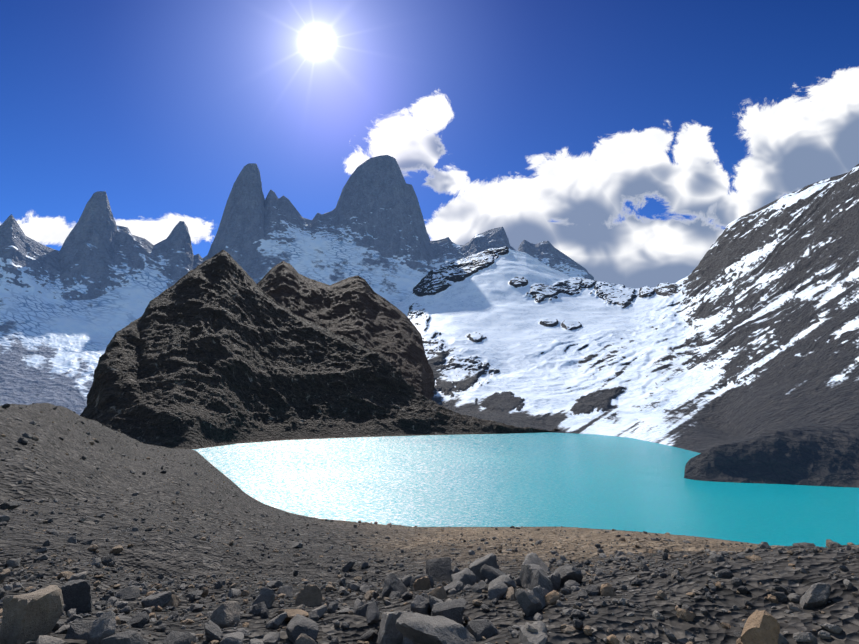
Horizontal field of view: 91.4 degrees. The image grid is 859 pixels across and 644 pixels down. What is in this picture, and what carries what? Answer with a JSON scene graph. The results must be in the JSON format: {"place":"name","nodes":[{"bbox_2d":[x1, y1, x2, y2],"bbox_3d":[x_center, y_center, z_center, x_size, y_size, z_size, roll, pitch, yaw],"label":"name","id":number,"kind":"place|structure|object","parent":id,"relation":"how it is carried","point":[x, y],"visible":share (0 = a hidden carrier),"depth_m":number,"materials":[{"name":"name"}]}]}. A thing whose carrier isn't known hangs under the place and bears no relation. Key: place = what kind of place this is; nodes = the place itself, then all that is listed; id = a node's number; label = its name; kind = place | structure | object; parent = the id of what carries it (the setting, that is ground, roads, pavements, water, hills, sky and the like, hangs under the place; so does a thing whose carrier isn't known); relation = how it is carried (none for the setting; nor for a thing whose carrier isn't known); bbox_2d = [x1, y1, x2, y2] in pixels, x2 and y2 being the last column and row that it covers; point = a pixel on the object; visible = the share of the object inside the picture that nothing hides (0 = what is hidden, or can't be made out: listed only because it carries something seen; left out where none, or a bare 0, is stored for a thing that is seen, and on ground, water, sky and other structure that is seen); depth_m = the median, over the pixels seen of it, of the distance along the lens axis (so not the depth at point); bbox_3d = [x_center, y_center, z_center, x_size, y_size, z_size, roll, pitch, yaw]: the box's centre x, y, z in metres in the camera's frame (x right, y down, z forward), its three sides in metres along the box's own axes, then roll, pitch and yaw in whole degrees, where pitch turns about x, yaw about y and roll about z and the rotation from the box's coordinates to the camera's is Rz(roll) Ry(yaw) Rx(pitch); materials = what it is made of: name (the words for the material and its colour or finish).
{"place":"outdoors","nodes":[
{"label":"outdoors","id":0,"kind":"place"},
{"bbox_2d":[0,155,593,414],"bbox_3d":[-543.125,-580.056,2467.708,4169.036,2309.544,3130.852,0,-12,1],"label":"mountain range","id":1,"kind":"structure","parent":0,"point":[84,294],"depth_m":2550.90,"materials":[{"name":"stone"}]},
{"bbox_2d":[259,21,374,131],"label":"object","id":2,"kind":"structure","parent":0,"point":[318,76],"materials":[{"name":"white"}]},
{"bbox_2d":[80,250,560,448],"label":"dark ridge","id":3,"kind":"structure","parent":0,"point":[221,348],"depth_m":408.78,"materials":[{"name":"black stone"}]},
{"bbox_2d":[257,261,434,399],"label":"dark ridge","id":4,"kind":"structure","parent":0,"point":[357,309],"depth_m":770.78,"materials":[{"name":"stone"}]},
{"bbox_2d":[0,0,858,288],"bbox_3d":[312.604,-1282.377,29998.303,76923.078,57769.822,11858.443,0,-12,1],"label":"sky","id":5,"kind":"structure","parent":0,"point":[635,144],"depth_m":29965.63,"materials":[{"name":"blue"}]},
{"bbox_2d":[0,403,858,643],"bbox_3d":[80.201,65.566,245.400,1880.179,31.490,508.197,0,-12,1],"label":"ground","id":6,"kind":"structure","parent":0,"point":[51,448],"depth_m":13.39,"materials":[{"name":"grey gravel"}]},
{"bbox_2d":[0,501,830,643],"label":"boulders","id":7,"kind":"object","parent":6,"relation":"on","point":[31,617],"visible":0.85,"depth_m":4.45,"materials":[{"name":"stone"}]},
{"bbox_2d":[0,403,858,643],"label":"stones","id":8,"kind":"object","parent":6,"relation":"on","point":[481,586],"visible":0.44,"depth_m":7.06,"materials":[{"name":"grey stone"}]},
{"bbox_2d":[192,432,858,546],"bbox_3d":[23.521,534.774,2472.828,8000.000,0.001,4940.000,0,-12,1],"label":"lake","id":9,"kind":"structure","parent":0,"point":[551,479],"depth_m":141.29,"materials":[{"name":"liquid"}]},
{"bbox_2d":[393,164,858,487],"bbox_3d":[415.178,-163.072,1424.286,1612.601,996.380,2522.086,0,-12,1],"label":"mountain slope","id":10,"kind":"structure","parent":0,"point":[733,356],"depth_m":690.59,"materials":[{"name":"white snow"}]}
]}

